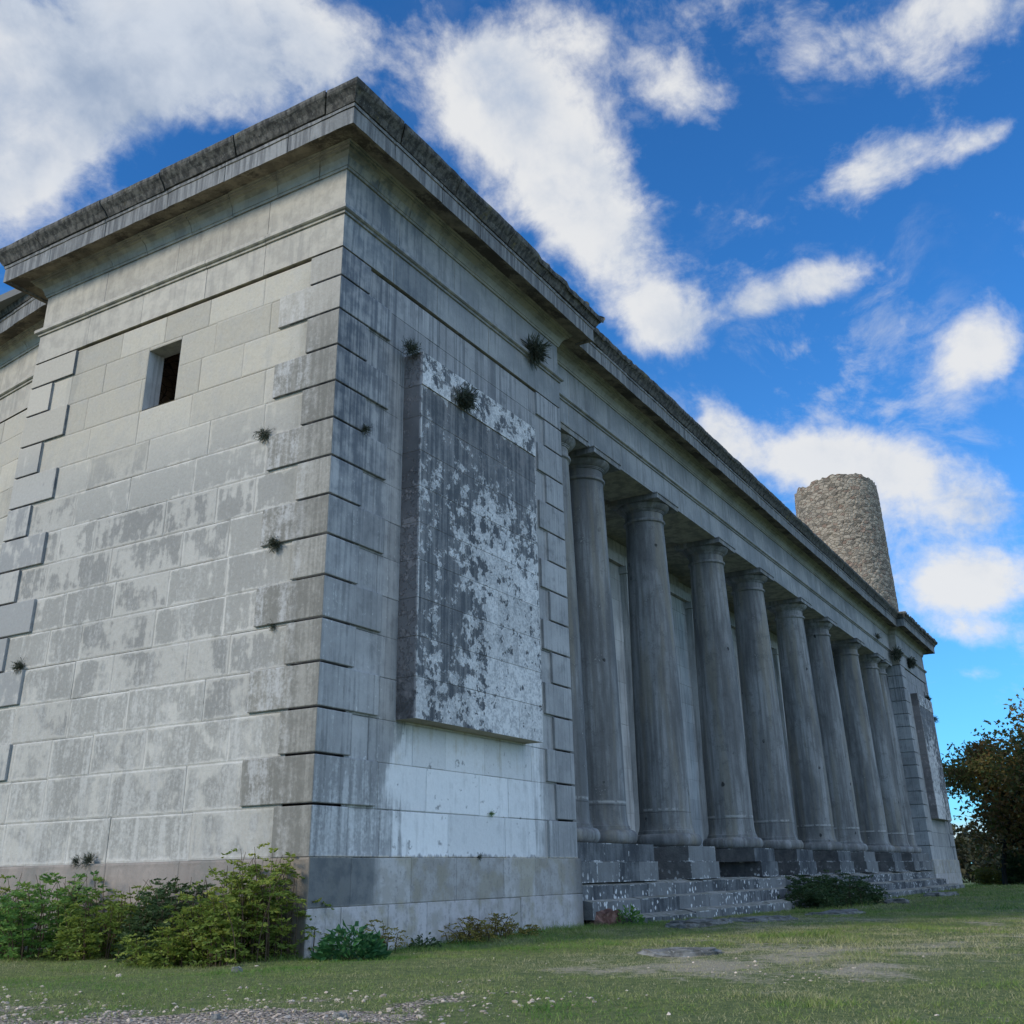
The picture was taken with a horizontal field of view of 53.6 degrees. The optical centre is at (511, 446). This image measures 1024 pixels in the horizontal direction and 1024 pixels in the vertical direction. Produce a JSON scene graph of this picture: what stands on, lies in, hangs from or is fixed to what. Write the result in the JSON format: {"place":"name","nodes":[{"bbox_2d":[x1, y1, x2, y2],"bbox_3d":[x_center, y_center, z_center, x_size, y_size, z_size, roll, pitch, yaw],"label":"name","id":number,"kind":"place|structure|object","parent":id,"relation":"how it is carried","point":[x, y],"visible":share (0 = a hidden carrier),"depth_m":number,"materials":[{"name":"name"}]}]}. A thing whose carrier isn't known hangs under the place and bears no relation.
{"place":"outdoors","nodes":[
{"label":"outdoors","id":0,"kind":"place"},
{"bbox_2d":[0,930,983,1023],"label":"gravel","id":1,"kind":"structure","parent":0,"point":[324,1015],"depth_m":8.38,"materials":[{"name":"grey gravel"}]},
{"bbox_2d":[0,877,1023,1023],"bbox_3d":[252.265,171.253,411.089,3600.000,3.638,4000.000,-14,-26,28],"label":"ground","id":2,"kind":"structure","parent":0,"point":[243,1015],"depth_m":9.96,"materials":[{"name":"green plant"}]},
{"bbox_2d":[0,874,30,949],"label":"shrub","id":3,"kind":"object","parent":2,"relation":"on","point":[8,889],"visible":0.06,"depth_m":16.39,"materials":[{"name":"green plant"}]},
{"bbox_2d":[0,870,120,960],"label":"shrub","id":4,"kind":"object","parent":2,"relation":"on","point":[10,938],"visible":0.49,"depth_m":15.00,"materials":[{"name":"green plant"}]},
{"bbox_2d":[51,886,92,954],"bbox_3d":[-6.731,7.269,15.532,0.704,1.030,0.511,12,-26,-29],"label":"sapling shoot","id":5,"kind":"object","parent":2,"relation":"on","point":[77,887],"visible":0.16,"depth_m":15.61,"materials":[{"name":"green plant"}]},
{"bbox_2d":[34,877,154,961],"bbox_3d":[-5.647,6.840,14.682,1.726,1.161,1.900,-14,-26,28],"label":"shrub","id":6,"kind":"object","parent":2,"relation":"on","point":[111,922],"visible":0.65,"depth_m":14.32,"materials":[{"name":"green plant"}]},
{"bbox_2d":[107,876,215,962],"bbox_3d":[-4.776,6.752,14.413,1.619,1.227,1.976,-14,-26,28],"label":"shrub","id":7,"kind":"object","parent":2,"relation":"on","point":[159,914],"visible":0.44,"depth_m":14.12,"materials":[{"name":"green plant"}]},
{"bbox_2d":[107,919,228,968],"bbox_3d":[-4.438,6.715,13.646,1.330,0.702,1.919,-14,-26,28],"label":"shrub","id":8,"kind":"object","parent":2,"relation":"on","point":[160,956],"visible":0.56,"depth_m":13.19,"materials":[{"name":"green plant"}]},
{"bbox_2d":[210,1013,220,1019],"bbox_3d":[-2.340,4.523,8.015,0.080,0.080,0.088,-4,-23,7],"label":"stone","id":9,"kind":"object","parent":2,"relation":"on","point":[215,1016],"visible":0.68,"depth_m":7.99,"materials":[{"name":"grey stone"}]},
{"bbox_2d":[231,966,242,972],"bbox_3d":[-3.188,6.089,11.752,0.108,0.123,0.133,-9,-24,17],"label":"stone","id":10,"kind":"object","parent":2,"relation":"on","point":[237,968],"visible":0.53,"depth_m":11.72,"materials":[{"name":"grey stone"}]},
{"bbox_2d":[160,841,334,968],"bbox_3d":[-3.509,6.183,13.691,1.682,1.579,2.261,-14,-26,28],"label":"shrub","id":11,"kind":"object","parent":2,"relation":"on","point":[238,925],"visible":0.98,"depth_m":13.36,"materials":[{"name":"green plant"}]},
{"bbox_2d":[332,1011,347,1019],"bbox_3d":[-1.323,4.394,7.797,0.102,0.090,0.156,10,-25,-25],"label":"stone","id":12,"kind":"object","parent":2,"relation":"on","point":[340,1014],"visible":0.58,"depth_m":7.76,"materials":[{"name":"grey stone"}]},
{"bbox_2d":[310,920,391,961],"bbox_3d":[-2.130,6.501,13.315,0.982,0.562,1.217,-14,-26,28],"label":"leafy plant","id":13,"kind":"object","parent":2,"relation":"on","point":[369,946],"visible":0.95,"depth_m":13.16,"materials":[{"name":"green plant"}]},
{"bbox_2d":[341,919,412,952],"bbox_3d":[-1.950,6.992,14.437,0.698,0.495,1.144,-14,-26,28],"label":"sapling","id":14,"kind":"object","parent":2,"relation":"on","point":[384,936],"visible":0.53,"depth_m":14.55,"materials":[{"name":"green plant"}]},
{"bbox_2d":[408,932,441,948],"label":"leafy plant","id":15,"kind":"object","parent":2,"relation":"on","point":[413,943],"visible":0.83,"depth_m":15.40,"materials":[{"name":"green plant"}]},
{"bbox_2d":[0,76,964,958],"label":"colonnaded building","id":16,"kind":"structure","parent":2,"relation":"on","point":[592,618],"depth_m":19.50,"materials":[{"name":"stone"}]},
{"bbox_2d":[11,657,24,673],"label":"wall weed","id":17,"kind":"object","parent":16,"relation":"attached to","point":[18,665],"depth_m":18.88,"materials":[{"name":"green plant"}]},
{"bbox_2d":[70,855,82,869],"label":"wall weed","id":18,"kind":"object","parent":16,"relation":"attached to","point":[74,861],"depth_m":16.38,"materials":[{"name":"green plant"}]},
{"bbox_2d":[78,852,97,870],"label":"wall weed","id":19,"kind":"object","parent":16,"relation":"attached to","point":[89,857],"depth_m":16.23,"materials":[{"name":"green plant"}]},
{"bbox_2d":[142,339,181,410],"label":"window","id":20,"kind":"structure","parent":16,"relation":"in","point":[163,363],"depth_m":20.22,"materials":[{"name":"stone"}]},
{"bbox_2d":[252,427,271,443],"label":"wall weed","id":21,"kind":"object","parent":16,"relation":"attached to","point":[263,432],"depth_m":17.50,"materials":[{"name":"green plant"}]},
{"bbox_2d":[263,533,282,552],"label":"wall weed","id":22,"kind":"object","parent":16,"relation":"attached to","point":[275,544],"depth_m":16.48,"materials":[{"name":"green plant"}]},
{"bbox_2d":[267,619,279,631],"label":"wall weed","id":23,"kind":"object","parent":16,"relation":"attached to","point":[272,626],"depth_m":15.97,"materials":[{"name":"green plant"}]},
{"bbox_2d":[361,423,371,435],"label":"wall weed","id":24,"kind":"object","parent":16,"relation":"attached to","point":[366,429],"depth_m":17.43,"materials":[{"name":"green plant"}]},
{"bbox_2d":[400,336,421,360],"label":"wall weed","id":25,"kind":"object","parent":16,"relation":"attached to","point":[412,348],"depth_m":18.94,"materials":[{"name":"green plant"}]},
{"bbox_2d":[452,380,479,411],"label":"wall weed","id":26,"kind":"object","parent":16,"relation":"attached to","point":[465,398],"depth_m":19.77,"materials":[{"name":"green plant"}]},
{"bbox_2d":[521,331,551,370],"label":"wall weed","id":27,"kind":"object","parent":16,"relation":"attached to","point":[535,348],"depth_m":23.68,"materials":[{"name":"green plant"}]},
{"bbox_2d":[888,644,904,663],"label":"wall weed","id":28,"kind":"object","parent":16,"relation":"attached to","point":[896,653],"depth_m":56.35,"materials":[{"name":"green plant"}]},
{"bbox_2d":[907,655,917,669],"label":"wall weed","id":29,"kind":"object","parent":16,"relation":"attached to","point":[911,663],"depth_m":58.67,"materials":[{"name":"green plant"}]},
{"bbox_2d":[438,912,542,943],"bbox_3d":[-0.347,7.993,16.797,1.058,0.527,2.150,-14,-26,28],"label":"shrub","id":30,"kind":"object","parent":2,"relation":"on","point":[476,933],"visible":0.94,"depth_m":16.68,"materials":[{"name":"green plant"}]},
{"bbox_2d":[586,908,621,925],"bbox_3d":[1.875,9.732,20.635,0.654,0.622,0.939,-12,-25,25],"label":"rubble stone","id":31,"kind":"object","parent":2,"relation":"on","point":[607,916],"visible":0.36,"depth_m":20.40,"materials":[{"name":"brown stone"}]},
{"bbox_2d":[616,904,645,924],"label":"leafy plant","id":32,"kind":"object","parent":2,"relation":"on","point":[641,918],"visible":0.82,"depth_m":20.76,"materials":[{"name":"green plant"}]},
{"bbox_2d":[637,947,721,956],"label":"stone slab","id":33,"kind":"structure","parent":2,"relation":"on","point":[682,951],"depth_m":12.99,"materials":[{"name":"grey stone"}]},
{"bbox_2d":[665,918,732,928],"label":"stone slab","id":34,"kind":"structure","parent":2,"relation":"on","point":[694,923],"depth_m":19.48,"materials":[{"name":"grey stone"}]},
{"bbox_2d":[727,915,797,922],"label":"stone slab","id":35,"kind":"structure","parent":2,"relation":"on","point":[757,919],"depth_m":21.35,"materials":[{"name":"grey stone"}]},
{"bbox_2d":[777,869,890,909],"bbox_3d":[10.080,14.291,32.552,2.716,1.357,7.513,-14,-26,28],"label":"shrub","id":36,"kind":"object","parent":2,"relation":"on","point":[820,894],"visible":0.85,"depth_m":31.63,"materials":[{"name":"green plant"}]},
{"bbox_2d":[805,909,865,915],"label":"stone slab","id":37,"kind":"structure","parent":2,"relation":"on","point":[842,911],"depth_m":25.34,"materials":[{"name":"grey stone"}]},
{"bbox_2d":[794,473,898,611],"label":"ruined tower","id":38,"kind":"structure","parent":2,"relation":"on","point":[840,515],"depth_m":76.88,"materials":[{"name":"grey stone"}]},
{"bbox_2d":[883,898,909,903],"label":"stone slab","id":39,"kind":"structure","parent":2,"relation":"on","point":[897,900],"depth_m":33.92,"materials":[{"name":"grey stone"}]},
{"bbox_2d":[923,891,958,896],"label":"stone slab","id":40,"kind":"structure","parent":2,"relation":"on","point":[938,894],"depth_m":40.71,"materials":[{"name":"grey stone"}]},
{"bbox_2d":[940,727,1023,884],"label":"tree","id":41,"kind":"object","parent":2,"relation":"on","point":[971,777],"visible":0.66,"depth_m":73.36,"materials":[{"name":"green plant"}]},
{"bbox_2d":[952,688,1023,882],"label":"tree","id":42,"kind":"object","parent":2,"relation":"on","point":[1018,751],"visible":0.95,"depth_m":69.00,"materials":[{"name":"green plant"}]},
{"bbox_2d":[952,822,1023,882],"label":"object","id":43,"kind":"object","parent":2,"relation":"on","point":[969,855],"visible":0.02,"depth_m":144.15,"materials":[{"name":"green plant"}]},
{"bbox_2d":[968,866,1009,884],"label":"shrub","id":44,"kind":"object","parent":2,"relation":"on","point":[986,876],"visible":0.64,"depth_m":73.50,"materials":[{"name":"green plant"}]},
{"bbox_2d":[963,748,1023,848],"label":"tree","id":45,"kind":"object","parent":2,"relation":"on","point":[1001,794],"visible":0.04,"depth_m":81.57,"materials":[{"name":"green plant"}]},
{"bbox_2d":[994,841,1023,884],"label":"shrub","id":46,"kind":"object","parent":2,"relation":"on","point":[1015,868],"visible":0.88,"depth_m":71.12,"materials":[{"name":"green plant"}]},
{"bbox_2d":[0,0,1023,863],"label":"sky","id":47,"kind":"structure","parent":0,"point":[802,221],"materials":[{"name":"blue"}]}
]}

